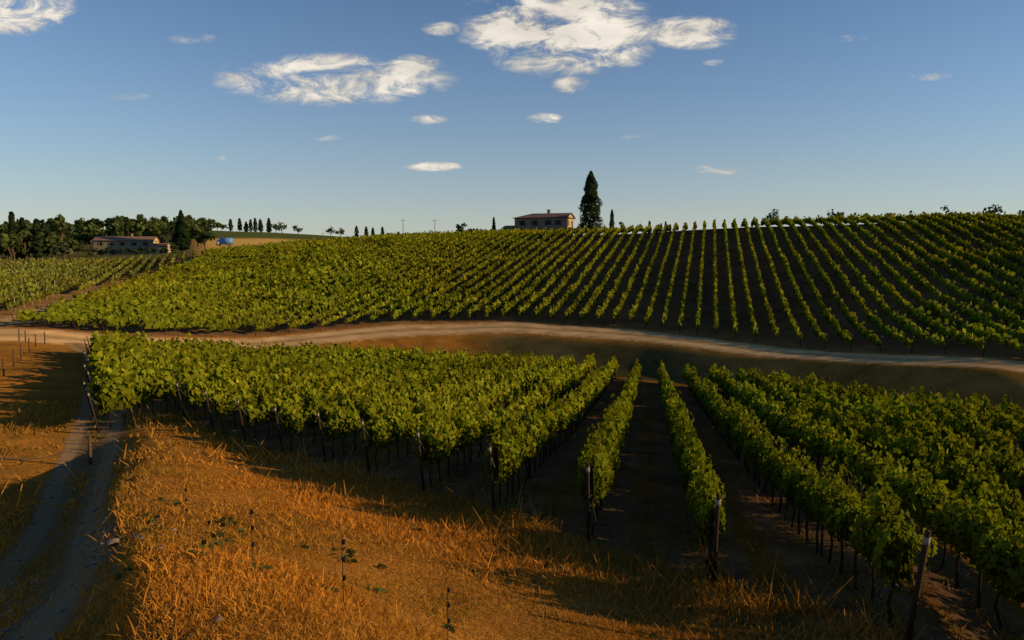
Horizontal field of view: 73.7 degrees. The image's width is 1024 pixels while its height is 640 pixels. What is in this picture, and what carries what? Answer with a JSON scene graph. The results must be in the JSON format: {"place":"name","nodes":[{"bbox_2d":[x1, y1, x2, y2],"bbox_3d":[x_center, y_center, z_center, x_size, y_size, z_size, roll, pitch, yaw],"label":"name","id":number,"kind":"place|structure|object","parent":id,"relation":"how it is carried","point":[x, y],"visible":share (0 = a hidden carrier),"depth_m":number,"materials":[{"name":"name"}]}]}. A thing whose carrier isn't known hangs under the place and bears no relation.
{"place":"outdoors","nodes":[
{"label":"outdoors","id":0,"kind":"place"},
{"bbox_2d":[0,448,699,639],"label":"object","id":1,"kind":"structure","parent":0,"point":[77,542],"depth_m":9.49,"materials":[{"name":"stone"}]},
{"bbox_2d":[501,225,514,228],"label":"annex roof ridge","id":2,"kind":"structure","parent":0,"point":[507,227],"depth_m":212.91,"materials":[{"name":"brown tile"}]},
{"bbox_2d":[0,222,1023,639],"bbox_3d":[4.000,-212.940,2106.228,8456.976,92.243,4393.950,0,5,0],"label":"ground","id":3,"kind":"structure","parent":0,"point":[50,370],"depth_m":27.60,"materials":[{"name":"brown soil"}]},
{"bbox_2d":[94,234,158,254],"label":"farmhouse walls","id":4,"kind":"structure","parent":3,"relation":"on","point":[107,244],"depth_m":286.64,"materials":[{"name":"beige paint"}]},
{"bbox_2d":[92,236,159,240],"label":"roof","id":5,"kind":"structure","parent":4,"relation":"on","point":[131,238],"depth_m":288.07,"materials":[{"name":"brown tile"}]},
{"bbox_2d":[149,244,170,252],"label":"farm annex walls","id":6,"kind":"structure","parent":3,"relation":"on","point":[159,248],"depth_m":286.45,"materials":[{"name":"beige stone"}]},
{"bbox_2d":[148,243,170,246],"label":"roof","id":7,"kind":"structure","parent":6,"relation":"on","point":[159,244],"depth_m":287.77,"materials":[{"name":"brown tile"}]},
{"bbox_2d":[215,238,232,245],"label":"box truck","id":8,"kind":"object","parent":3,"relation":"on","point":[224,241],"visible":0.94,"depth_m":264.84,"materials":[{"name":"paint"}]},
{"bbox_2d":[0,329,449,639],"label":"fence","id":9,"kind":"object","parent":3,"relation":"on","point":[186,499],"visible":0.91,"depth_m":24.81,"materials":[{"name":"brown wood"}]},
{"bbox_2d":[115,497,853,639],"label":"weeds","id":10,"kind":"object","parent":3,"relation":"on","point":[350,551],"visible":0.84,"depth_m":10.73,"materials":[{"name":"green plant"}]},
{"bbox_2d":[0,394,1023,639],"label":"grass","id":11,"kind":"structure","parent":3,"relation":"on","point":[176,586],"depth_m":12.19,"materials":[{"name":"orange plant"}]},
{"bbox_2d":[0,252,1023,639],"bbox_3d":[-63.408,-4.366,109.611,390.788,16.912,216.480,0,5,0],"label":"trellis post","id":12,"kind":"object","parent":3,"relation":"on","point":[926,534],"visible":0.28,"depth_m":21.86,"materials":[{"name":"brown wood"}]},
{"bbox_2d":[0,249,203,310],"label":"vines","id":13,"kind":"object","parent":12,"relation":"on","point":[45,275],"depth_m":153.60,"materials":[{"name":"green plant"}]},
{"bbox_2d":[86,325,1023,607],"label":"vines","id":14,"kind":"object","parent":12,"relation":"on","point":[416,383],"depth_m":28.71,"materials":[{"name":"green plant"}]},
{"bbox_2d":[0,171,1023,260],"bbox_3d":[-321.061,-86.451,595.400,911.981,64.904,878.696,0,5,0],"label":"trees","id":15,"kind":"object","parent":3,"relation":"on","point":[17,232],"depth_m":278.62,"materials":[{"name":"green plant"}]},
{"bbox_2d":[16,210,1023,353],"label":"vineyard","id":16,"kind":"object","parent":3,"relation":"on","point":[107,299],"depth_m":121.42,"materials":[{"name":"green plant"}]},
{"bbox_2d":[515,210,573,234],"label":"ridge house walls","id":17,"kind":"structure","parent":3,"relation":"on","point":[543,223],"depth_m":207.81,"materials":[{"name":"beige paint"}]},
{"bbox_2d":[513,213,575,218],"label":"roof","id":18,"kind":"structure","parent":17,"relation":"on","point":[552,215],"depth_m":208.82,"materials":[{"name":"tile"}]},
{"bbox_2d":[0,0,1023,238],"label":"sky","id":19,"kind":"structure","parent":0,"point":[314,116],"materials":[{"name":"blue"}]}
]}

